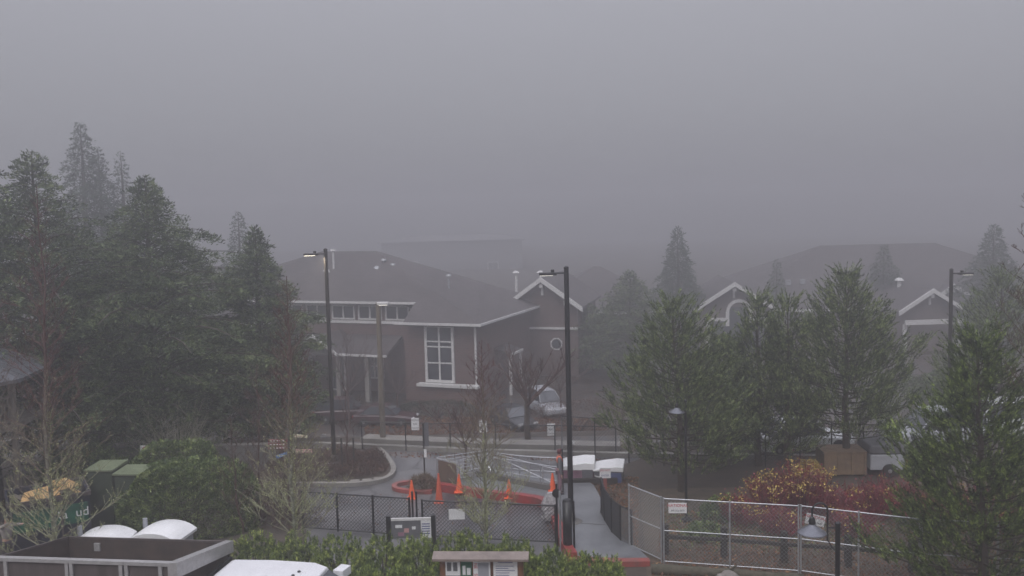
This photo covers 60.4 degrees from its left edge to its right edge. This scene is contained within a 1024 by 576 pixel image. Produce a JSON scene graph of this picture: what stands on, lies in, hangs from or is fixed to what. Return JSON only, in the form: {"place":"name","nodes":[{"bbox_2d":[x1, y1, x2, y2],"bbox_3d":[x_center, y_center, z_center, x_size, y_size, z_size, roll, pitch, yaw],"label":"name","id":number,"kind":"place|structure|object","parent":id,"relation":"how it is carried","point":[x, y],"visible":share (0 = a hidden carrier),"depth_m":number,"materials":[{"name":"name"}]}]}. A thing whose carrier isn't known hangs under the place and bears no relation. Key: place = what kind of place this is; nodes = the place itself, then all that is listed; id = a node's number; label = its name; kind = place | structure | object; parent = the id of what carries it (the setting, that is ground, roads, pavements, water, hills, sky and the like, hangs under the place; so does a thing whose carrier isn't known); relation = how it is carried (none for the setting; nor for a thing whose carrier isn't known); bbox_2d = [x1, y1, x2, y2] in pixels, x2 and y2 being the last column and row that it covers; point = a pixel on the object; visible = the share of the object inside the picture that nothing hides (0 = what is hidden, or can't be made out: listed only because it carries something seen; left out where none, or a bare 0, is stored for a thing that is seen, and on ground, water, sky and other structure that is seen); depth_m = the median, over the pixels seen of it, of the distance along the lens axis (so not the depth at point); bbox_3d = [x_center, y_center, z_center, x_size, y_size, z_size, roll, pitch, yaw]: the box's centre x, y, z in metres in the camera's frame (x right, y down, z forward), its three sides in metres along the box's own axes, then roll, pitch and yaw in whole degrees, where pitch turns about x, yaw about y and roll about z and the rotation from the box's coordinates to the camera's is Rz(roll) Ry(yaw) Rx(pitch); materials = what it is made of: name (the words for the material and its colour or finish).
{"place":"outdoors","nodes":[
{"label":"outdoors","id":0,"kind":"place"},
{"bbox_2d":[304,552,570,573],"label":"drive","id":1,"kind":"structure","parent":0,"point":[334,557],"depth_m":28.35,"materials":[{"name":"asphalt"}]},
{"bbox_2d":[305,531,371,575],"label":"mugo pine","id":2,"kind":"object","parent":1,"relation":"on","point":[324,557],"visible":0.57,"depth_m":25.76,"materials":[{"name":"green plant"}]},
{"bbox_2d":[351,529,412,575],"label":"mugo pine","id":3,"kind":"object","parent":1,"relation":"on","point":[379,561],"visible":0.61,"depth_m":25.47,"materials":[{"name":"green plant"}]},
{"bbox_2d":[386,514,435,556],"bbox_3d":[-3.285,8.090,28.749,1.605,1.350,0.140,-1,5,0],"label":"display board","id":4,"kind":"object","parent":1,"relation":"on","point":[403,527],"visible":0.9,"depth_m":28.70,"materials":[{"name":"black metal"}]},
{"bbox_2d":[388,529,449,575],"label":"mugo pine","id":5,"kind":"object","parent":1,"relation":"on","point":[414,551],"visible":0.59,"depth_m":25.36,"materials":[{"name":"green plant"}]},
{"bbox_2d":[434,527,497,575],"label":"mugo pine","id":6,"kind":"object","parent":1,"relation":"on","point":[464,542],"visible":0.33,"depth_m":26.10,"materials":[{"name":"green plant"}]},
{"bbox_2d":[437,341,530,545],"bbox_3d":[-0.765,5.189,27.855,2.899,7.195,3.458,-3,5,-19],"label":"mossy tree","id":7,"kind":"object","parent":1,"relation":"on","point":[483,463],"visible":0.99,"depth_m":27.64,"materials":[{"name":"green plant"}]},
{"bbox_2d":[0,429,876,456],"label":"road","id":8,"kind":"structure","parent":0,"point":[590,438],"depth_m":43.28,"materials":[{"name":"asphalt"}]},
{"bbox_2d":[376,302,388,437],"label":"wooden lamp post","id":9,"kind":"object","parent":8,"relation":"on","point":[380,372],"visible":0.94,"depth_m":42.95,"materials":[{"name":"brown wood"}]},
{"bbox_2d":[495,340,575,439],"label":"bare tree","id":10,"kind":"object","parent":8,"relation":"on","point":[522,389],"visible":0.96,"depth_m":43.08,"materials":[{"name":"brown plant"}]},
{"bbox_2d":[0,235,1023,575],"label":"ground","id":11,"kind":"structure","parent":0,"point":[712,259],"depth_m":228.03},
{"bbox_2d":[0,348,51,486],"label":"gazebo","id":12,"kind":"object","parent":11,"relation":"on","point":[26,417],"visible":0.67,"depth_m":32.22,"materials":[{"name":"wood"}]},
{"bbox_2d":[0,170,89,500],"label":"cedar tree","id":13,"kind":"object","parent":11,"relation":"on","point":[4,214],"visible":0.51,"depth_m":35.43,"materials":[{"name":"green plant"}]},
{"bbox_2d":[3,477,91,550],"bbox_3d":[-16.004,7.947,30.404,2.529,1.976,2.098,-4,6,-32],"label":"dumpster","id":14,"kind":"object","parent":11,"relation":"on","point":[73,510],"visible":0.58,"depth_m":29.71,"materials":[{"name":"metal"}]},
{"bbox_2d":[0,186,131,552],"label":"mossy tree","id":15,"kind":"object","parent":11,"relation":"on","point":[51,498],"visible":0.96,"depth_m":25.27,"materials":[{"name":"green plant"}]},
{"bbox_2d":[18,263,163,454],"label":"cedar tree","id":16,"kind":"object","parent":11,"relation":"on","point":[74,342],"visible":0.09,"depth_m":40.36,"materials":[{"name":"green plant"}]},
{"bbox_2d":[32,441,157,483],"bbox_3d":[-17.501,7.426,36.608,5.398,2.307,2.134,-1,5,0],"label":"dense hedge","id":17,"kind":"object","parent":11,"relation":"on","point":[104,456],"visible":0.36,"depth_m":36.52,"materials":[{"name":"green plant"}]},
{"bbox_2d":[0,149,202,479],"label":"cedar tree","id":18,"kind":"object","parent":11,"relation":"on","point":[67,241],"visible":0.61,"depth_m":37.46,"materials":[{"name":"green plant"}]},
{"bbox_2d":[84,460,127,527],"bbox_3d":[-14.879,7.610,32.418,1.054,2.272,1.210,-1,5,3],"label":"utility cabinet","id":19,"kind":"object","parent":11,"relation":"on","point":[103,479],"visible":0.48,"depth_m":31.87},
{"bbox_2d":[77,525,136,537],"bbox_3d":[-12.083,8.149,25.922,1.679,2.122,1.240,-2,5,-4],"label":"portable toilet","id":20,"kind":"object","parent":11,"relation":"on","point":[119,531],"visible":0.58,"depth_m":25.93,"materials":[{"name":"grey plastic"}]},
{"bbox_2d":[112,464,155,530],"bbox_3d":[-13.777,7.659,32.174,1.048,2.161,1.110,-1,5,3],"label":"utility cabinet","id":21,"kind":"object","parent":11,"relation":"on","point":[127,473],"visible":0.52,"depth_m":31.68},
{"bbox_2d":[17,173,287,471],"bbox_3d":[-16.666,1.519,39.687,13.398,13.336,13.854,-1,5,0],"label":"cedar tree","id":22,"kind":"object","parent":11,"relation":"on","point":[115,298],"visible":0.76,"depth_m":39.05,"materials":[{"name":"green plant"}]},
{"bbox_2d":[131,518,196,539],"bbox_3d":[-10.480,8.083,26.334,1.679,2.108,1.240,-1,5,8],"label":"portable toilet","id":23,"kind":"object","parent":11,"relation":"on","point":[171,529],"visible":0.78,"depth_m":26.06,"materials":[{"name":"grey plastic"}]},
{"bbox_2d":[59,442,278,474],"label":"concrete wall","id":24,"kind":"structure","parent":11,"relation":"on","point":[240,449],"depth_m":39.11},
{"bbox_2d":[0,536,350,575],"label":"dump truck","id":25,"kind":"object","parent":11,"relation":"on","point":[87,556],"visible":1,"depth_m":23.18,"materials":[{"name":"metal"}]},
{"bbox_2d":[129,436,223,500],"bbox_3d":[-13.801,7.299,36.218,4.345,2.434,2.648,-1,5,0],"label":"laurel shrub","id":26,"kind":"object","parent":11,"relation":"on","point":[153,446],"visible":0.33,"depth_m":35.95,"materials":[{"name":"green plant"}]},
{"bbox_2d":[124,397,240,474],"bbox_3d":[-15.097,6.448,38.487,4.295,3.608,4.800,3,6,42],"label":"bare shrub","id":27,"kind":"object","parent":11,"relation":"on","point":[175,431],"visible":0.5,"depth_m":38.11,"materials":[{"name":"brown plant"}]},
{"bbox_2d":[113,454,266,539],"bbox_3d":[-11.910,7.438,32.271,5.585,2.684,3.852,-1,5,0],"label":"laurel shrub","id":28,"kind":"object","parent":11,"relation":"on","point":[166,467],"visible":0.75,"depth_m":31.24,"materials":[{"name":"green plant"}]},
{"bbox_2d":[164,322,285,443],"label":"cedar tree","id":29,"kind":"object","parent":11,"relation":"on","point":[234,401],"visible":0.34,"depth_m":41.64,"materials":[{"name":"green plant"}]},
{"bbox_2d":[208,415,271,536],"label":"bare tree","id":30,"kind":"object","parent":11,"relation":"on","point":[236,492],"visible":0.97,"depth_m":30.61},
{"bbox_2d":[230,363,281,482],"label":"bare tree","id":31,"kind":"object","parent":11,"relation":"on","point":[259,429],"visible":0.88,"depth_m":33.53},
{"bbox_2d":[170,224,343,440],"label":"cedar tree","id":32,"kind":"object","parent":11,"relation":"on","point":[266,279],"visible":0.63,"depth_m":43.42,"materials":[{"name":"green plant"}]},
{"bbox_2d":[230,525,289,560],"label":"mugo pine","id":33,"kind":"object","parent":11,"relation":"on","point":[245,546],"visible":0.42,"depth_m":26.20,"materials":[{"name":"green plant"}]},
{"bbox_2d":[232,330,334,442],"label":"cedar tree","id":34,"kind":"object","parent":11,"relation":"on","point":[309,382],"visible":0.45,"depth_m":42.98,"materials":[{"name":"green plant"}]},
{"bbox_2d":[235,276,351,546],"bbox_3d":[-6.756,4.330,26.819,3.596,9.399,3.372,-6,6,-42],"label":"mossy tree","id":35,"kind":"object","parent":11,"relation":"on","point":[290,475],"visible":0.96,"depth_m":26.91,"materials":[{"name":"green plant"}]},
{"bbox_2d":[268,525,332,569],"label":"mugo pine","id":36,"kind":"object","parent":11,"relation":"on","point":[303,549],"visible":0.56,"depth_m":25.89,"materials":[{"name":"green plant"}]},
{"bbox_2d":[247,249,539,403],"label":"brick house","id":37,"kind":"structure","parent":11,"relation":"on","point":[438,323],"depth_m":75.71,"materials":[{"name":"brown"}]},
{"bbox_2d":[424,326,454,382],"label":"window","id":38,"kind":"structure","parent":37,"relation":"in","point":[438,341],"depth_m":71.49,"materials":[{"name":"glass"}]},
{"bbox_2d":[421,386,478,403],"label":"window base","id":39,"kind":"structure","parent":37,"relation":"in","point":[427,393],"depth_m":71.14,"materials":[{"name":"red brick"}]},
{"bbox_2d":[378,234,525,270],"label":"house","id":40,"kind":"structure","parent":11,"relation":"on","point":[470,252],"depth_m":250.03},
{"bbox_2d":[289,446,639,558],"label":"asphalt lot","id":41,"kind":"structure","parent":11,"relation":"on","point":[407,467],"depth_m":33.41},
{"bbox_2d":[264,448,390,481],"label":"planter soil","id":42,"kind":"structure","parent":41,"relation":"on","point":[342,479],"depth_m":37.83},
{"bbox_2d":[303,248,340,464],"bbox_3d":[-8.404,3.117,39.339,1.370,9.782,0.840,-1,5,0],"label":"street lamp","id":43,"kind":"object","parent":42,"relation":"on","point":[331,392],"visible":0.8,"depth_m":39.24,"materials":[{"name":"metal"}]},
{"bbox_2d":[267,443,388,478],"bbox_3d":[-8.506,7.670,39.488,6.329,0.748,5.024,-1,5,0],"label":"groundcover","id":44,"kind":"object","parent":42,"relation":"on","point":[357,462],"visible":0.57,"depth_m":38.88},
{"bbox_2d":[263,448,395,486],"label":"island kerb","id":45,"kind":"structure","parent":41,"relation":"on","point":[390,475],"depth_m":36.56,"materials":[{"name":"concrete"}]},
{"bbox_2d":[300,490,410,533],"bbox_3d":[-5.524,7.936,30.988,4.182,1.400,0.077,0,5,15],"label":"chainlink fence","id":46,"kind":"object","parent":41,"relation":"on","point":[372,501],"visible":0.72,"depth_m":30.96,"materials":[{"name":"black metal"}]},
{"bbox_2d":[418,386,505,476],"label":"bare tree","id":47,"kind":"object","parent":41,"relation":"on","point":[458,422],"visible":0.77,"depth_m":37.19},
{"bbox_2d":[436,450,487,483],"bbox_3d":[-1.939,7.500,36.652,1.345,1.171,2.202,3,6,42],"label":"steel barrier","id":48,"kind":"object","parent":41,"relation":"on","point":[445,471],"visible":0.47,"depth_m":36.03,"materials":[{"name":"grey metal"}]},
{"bbox_2d":[421,499,555,542],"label":"chainlink gate","id":49,"kind":"structure","parent":41,"relation":"on","point":[515,504],"depth_m":29.71,"materials":[{"name":"black metal"}]},
{"bbox_2d":[361,421,616,451],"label":"chainlink fence","id":50,"kind":"object","parent":41,"relation":"on","point":[554,442],"visible":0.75,"depth_m":41.26,"materials":[{"name":"black metal"}]},
{"bbox_2d":[430,481,576,560],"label":"red kerb","id":51,"kind":"structure","parent":41,"relation":"on","point":[523,498],"depth_m":33.83,"materials":[{"name":"paint"}]},
{"bbox_2d":[539,266,581,524],"bbox_3d":[1.729,3.836,30.936,1.370,9.226,0.840,-1,5,0],"label":"street lamp","id":52,"kind":"object","parent":41,"relation":"on","point":[568,391],"visible":0.73,"depth_m":30.83,"materials":[{"name":"metal"}]},
{"bbox_2d":[432,551,528,575],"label":"noticeboard","id":53,"kind":"object","parent":11,"relation":"on","point":[481,563],"visible":1,"depth_m":22.60,"materials":[{"name":"brown wood"}]},
{"bbox_2d":[360,434,619,451],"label":"gravel board","id":54,"kind":"object","parent":11,"relation":"on","point":[444,441],"visible":0.5,"depth_m":41.71,"materials":[{"name":"concrete"}]},
{"bbox_2d":[1,352,1023,444],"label":"car park","id":55,"kind":"structure","parent":11,"relation":"on","point":[588,384],"depth_m":72.04,"materials":[{"name":"asphalt"}]},
{"bbox_2d":[22,122,162,413],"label":"hemlock tree","id":56,"kind":"object","parent":55,"relation":"on","point":[83,187],"visible":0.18,"depth_m":69.13,"materials":[{"name":"green plant"}]},
{"bbox_2d":[71,147,143,393],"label":"hemlock tree","id":57,"kind":"object","parent":55,"relation":"on","point":[102,169],"visible":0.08,"depth_m":71.36,"materials":[{"name":"green plant"}]},
{"bbox_2d":[313,395,368,423],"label":"parked car","id":58,"kind":"object","parent":55,"relation":"on","point":[325,409],"visible":0.42,"depth_m":65.11,"materials":[{"name":"grey paint"}]},
{"bbox_2d":[320,324,389,427],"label":"bare tree","id":59,"kind":"object","parent":55,"relation":"on","point":[347,376],"visible":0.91,"depth_m":63.41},
{"bbox_2d":[352,403,418,426],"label":"parked car","id":60,"kind":"object","parent":55,"relation":"on","point":[394,413],"visible":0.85,"depth_m":63.76,"materials":[{"name":"grey paint"}]},
{"bbox_2d":[363,415,608,434],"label":"hedge","id":61,"kind":"object","parent":55,"relation":"on","point":[426,420],"visible":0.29,"depth_m":62.70,"materials":[{"name":"green plant"}]},
{"bbox_2d":[488,402,537,431],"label":"parked car","id":62,"kind":"object","parent":55,"relation":"on","point":[517,417],"visible":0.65,"depth_m":62.19,"materials":[{"name":"grey paint"}]},
{"bbox_2d":[524,385,565,417],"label":"parked car","id":63,"kind":"object","parent":55,"relation":"on","point":[547,394],"visible":0.48,"depth_m":66.11,"materials":[{"name":"silver metal"}]},
{"bbox_2d":[530,397,627,431],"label":"russet hedge","id":64,"kind":"object","parent":55,"relation":"on","point":[561,413],"visible":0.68,"depth_m":60.99,"materials":[{"name":"brown plant"}]},
{"bbox_2d":[573,269,693,378],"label":"cedar tree","id":65,"kind":"object","parent":55,"relation":"on","point":[620,303],"visible":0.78,"depth_m":78.99,"materials":[{"name":"green plant"}]},
{"bbox_2d":[263,440,815,459],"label":"kerb","id":66,"kind":"structure","parent":11,"relation":"on","point":[506,451],"depth_m":40.60,"materials":[{"name":"concrete"}]},
{"bbox_2d":[461,471,647,557],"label":"footpath","id":67,"kind":"structure","parent":11,"relation":"on","point":[602,540],"depth_m":31.33,"materials":[{"name":"concrete"}]},
{"bbox_2d":[523,542,588,575],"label":"mugo pine","id":68,"kind":"object","parent":11,"relation":"on","point":[547,562],"visible":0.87,"depth_m":25.24,"materials":[{"name":"green plant"}]},
{"bbox_2d":[513,270,600,375],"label":"gabled house","id":69,"kind":"structure","parent":11,"relation":"on","point":[547,320],"depth_m":82.35,"materials":[{"name":"brown"}]},
{"bbox_2d":[562,550,624,575],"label":"mugo pine","id":70,"kind":"object","parent":11,"relation":"on","point":[599,567],"visible":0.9,"depth_m":25.00,"materials":[{"name":"green plant"}]},
{"bbox_2d":[570,302,628,372],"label":"cedar tree","id":71,"kind":"object","parent":11,"relation":"on","point":[585,318],"visible":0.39,"depth_m":82.99,"materials":[{"name":"green plant"}]},
{"bbox_2d":[600,477,632,544],"bbox_3d":[3.461,7.776,30.632,0.373,1.340,3.692,-2,5,-10],"label":"chainlink fence","id":72,"kind":"object","parent":11,"relation":"on","point":[612,519],"visible":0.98,"depth_m":29.78,"materials":[{"name":"black metal"}]},
{"bbox_2d":[648,225,715,350],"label":"fir tree","id":73,"kind":"object","parent":11,"relation":"on","point":[674,266],"visible":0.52,"depth_m":95.08,"materials":[{"name":"green plant"}]},
{"bbox_2d":[675,332,774,454],"bbox_3d":[9.288,4.719,38.460,4.865,5.891,5.218,-6,6,-42],"label":"pine tree","id":74,"kind":"object","parent":11,"relation":"on","point":[724,357],"visible":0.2,"depth_m":37.84,"materials":[{"name":"green plant"}]},
{"bbox_2d":[684,274,774,351],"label":"gabled house","id":75,"kind":"structure","parent":11,"relation":"on","point":[725,296],"depth_m":93.36,"materials":[{"name":"beige"}]},
{"bbox_2d":[706,299,765,351],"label":"window","id":76,"kind":"structure","parent":75,"relation":"in","point":[732,317],"depth_m":93.28,"materials":[{"name":"white paint"}]},
{"bbox_2d":[561,415,928,491],"bbox_3d":[9.651,6.792,37.126,15.429,1.940,5.800,-1,5,0],"label":"chainlink fence","id":77,"kind":"object","parent":11,"relation":"on","point":[629,457],"visible":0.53,"depth_m":37.99,"materials":[{"name":"black metal"}]},
{"bbox_2d":[713,282,822,466],"bbox_3d":[10.919,3.704,37.408,4.611,8.006,4.856,-1,5,0],"label":"pine tree","id":78,"kind":"object","parent":11,"relation":"on","point":[741,347],"visible":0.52,"depth_m":37.02,"materials":[{"name":"green plant"}]},
{"bbox_2d":[749,287,835,469],"bbox_3d":[11.784,3.835,37.166,4.135,7.746,4.909,-1,5,0],"label":"pine tree","id":79,"kind":"object","parent":11,"relation":"on","point":[792,341],"visible":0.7,"depth_m":36.54,"materials":[{"name":"green plant"}]},
{"bbox_2d":[797,502,840,575],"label":"gooseneck lamp","id":80,"kind":"object","parent":11,"relation":"on","point":[811,529],"visible":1,"depth_m":22.54,"materials":[{"name":"black metal"}]},
{"bbox_2d":[640,480,1023,575],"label":"planting bed","id":81,"kind":"object","parent":11,"relation":"on","point":[699,493],"depth_m":28.96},
{"bbox_2d":[628,484,661,562],"bbox_3d":[4.266,7.539,28.261,0.055,2.160,1.618,-4,6,-32],"label":"wire fence panel","id":82,"kind":"object","parent":81,"relation":"on","point":[660,512],"visible":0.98,"depth_m":28.21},
{"bbox_2d":[590,287,766,491],"bbox_3d":[6.336,3.980,34.392,6.973,8.154,8.063,-1,5,0],"label":"pine tree","id":83,"kind":"object","parent":81,"relation":"on","point":[694,359],"visible":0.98,"depth_m":33.85,"materials":[{"name":"green plant"}]},
{"bbox_2d":[651,564,803,575],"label":"fallen log","id":84,"kind":"object","parent":81,"relation":"on","point":[674,570],"visible":0.92,"depth_m":26.50,"materials":[{"name":"wood"}]},
{"bbox_2d":[662,497,798,572],"bbox_3d":[6.680,7.584,26.984,4.066,2.160,0.054,0,5,14],"label":"wire fence panel","id":85,"kind":"object","parent":81,"relation":"on","point":[720,533],"visible":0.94,"depth_m":26.96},
{"bbox_2d":[710,486,769,527],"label":"dogwood shrub","id":86,"kind":"object","parent":81,"relation":"on","point":[744,508],"visible":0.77,"depth_m":30.72,"materials":[{"name":"red plant"}]},
{"bbox_2d":[739,465,803,512],"bbox_3d":[9.451,7.304,32.084,2.263,1.763,2.344,-1,5,0],"label":"dogwood shrub","id":87,"kind":"object","parent":81,"relation":"on","point":[761,487],"visible":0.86,"depth_m":31.93,"materials":[{"name":"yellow plant"}]},
{"bbox_2d":[750,501,804,537],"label":"dogwood shrub","id":88,"kind":"object","parent":81,"relation":"on","point":[764,521],"visible":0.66,"depth_m":29.64,"materials":[{"name":"red plant"}]},
{"bbox_2d":[662,523,916,573],"bbox_3d":[8.496,8.085,27.435,7.559,1.000,0.353,0,5,15],"label":"rail fence","id":89,"kind":"object","parent":81,"relation":"on","point":[722,540],"visible":0.73,"depth_m":27.42,"materials":[{"name":"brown wood"}]},
{"bbox_2d":[771,449,836,516],"bbox_3d":[10.537,7.038,31.745,2.376,2.294,2.278,-1,5,0],"label":"dogwood shrub","id":90,"kind":"object","parent":81,"relation":"on","point":[807,479],"visible":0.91,"depth_m":31.48,"materials":[{"name":"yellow plant"}]},
{"bbox_2d":[803,477,857,519],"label":"dogwood shrub","id":91,"kind":"object","parent":81,"relation":"on","point":[829,500],"visible":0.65,"depth_m":31.14,"materials":[{"name":"red plant"}]},
{"bbox_2d":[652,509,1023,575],"bbox_3d":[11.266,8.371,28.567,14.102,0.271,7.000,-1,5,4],"label":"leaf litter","id":92,"kind":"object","parent":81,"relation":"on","point":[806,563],"visible":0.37,"depth_m":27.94,"materials":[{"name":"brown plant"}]},
{"bbox_2d":[823,500,883,540],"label":"dogwood shrub","id":93,"kind":"object","parent":81,"relation":"on","point":[842,518],"visible":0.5,"depth_m":29.18,"materials":[{"name":"red plant"}]},
{"bbox_2d":[800,504,920,575],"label":"wire fence panel","id":94,"kind":"object","parent":81,"relation":"on","point":[832,542],"visible":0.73,"depth_m":25.90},
{"bbox_2d":[837,469,899,521],"bbox_3d":[12.552,7.285,30.978,2.192,1.831,2.235,-1,5,0],"label":"dogwood shrub","id":95,"kind":"object","parent":81,"relation":"on","point":[877,504],"visible":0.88,"depth_m":30.84,"materials":[{"name":"red plant"}]},
{"bbox_2d":[815,444,866,474],"bbox_3d":[13.696,7.146,36.688,1.760,0.950,1.280,-1,5,3],"label":"wooden crate","id":96,"kind":"object","parent":11,"relation":"on","point":[852,460],"visible":0.92,"depth_m":36.11,"materials":[{"name":"beige wood"}]},
{"bbox_2d":[760,258,938,448],"bbox_3d":[13.908,3.247,36.025,7.073,8.999,5.866,-1,5,0],"label":"pine tree","id":97,"kind":"object","parent":11,"relation":"on","point":[823,325],"visible":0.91,"depth_m":35.59,"materials":[{"name":"green plant"}]},
{"bbox_2d":[681,243,1023,346],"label":"hipped house","id":98,"kind":"structure","parent":11,"relation":"on","point":[926,265],"depth_m":101.96,"materials":[{"name":"beige"}]},
{"bbox_2d":[857,435,908,477],"bbox_3d":[15.407,6.988,36.634,1.560,1.350,1.820,-1,5,3],"label":"grey trailer","id":99,"kind":"object","parent":11,"relation":"on","point":[878,458],"visible":0.79,"depth_m":35.84,"materials":[{"name":"silver metal"}]},
{"bbox_2d":[864,244,902,292],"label":"fir tree","id":100,"kind":"object","parent":11,"relation":"on","point":[892,277],"visible":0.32,"depth_m":98.13,"materials":[{"name":"green plant"}]},
{"bbox_2d":[876,278,967,351],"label":"gabled house","id":101,"kind":"structure","parent":11,"relation":"on","point":[921,310],"depth_m":90.70,"materials":[{"name":"beige"}]},
{"bbox_2d":[845,308,1023,575],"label":"pine tree","id":102,"kind":"object","parent":11,"relation":"on","point":[927,460],"visible":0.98,"depth_m":23.72,"materials":[{"name":"green plant"}]},
{"bbox_2d":[918,262,1023,415],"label":"pine tree","id":103,"kind":"object","parent":11,"relation":"on","point":[999,281],"visible":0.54,"depth_m":42.35,"materials":[{"name":"green plant"}]},
{"bbox_2d":[946,224,1023,353],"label":"fir tree","id":104,"kind":"object","parent":11,"relation":"on","point":[985,258],"visible":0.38,"depth_m":89.91,"materials":[{"name":"green plant"}]},
{"bbox_2d":[0,0,1023,261],"label":"sky","id":105,"kind":"structure","parent":0,"point":[339,125],"materials":[{"name":"grey"}]},
{"bbox_2d":[573,266,685,351],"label":"hipped house","id":106,"kind":"structure","parent":0,"point":[601,281],"depth_m":99.96,"materials":[{"name":"beige"}]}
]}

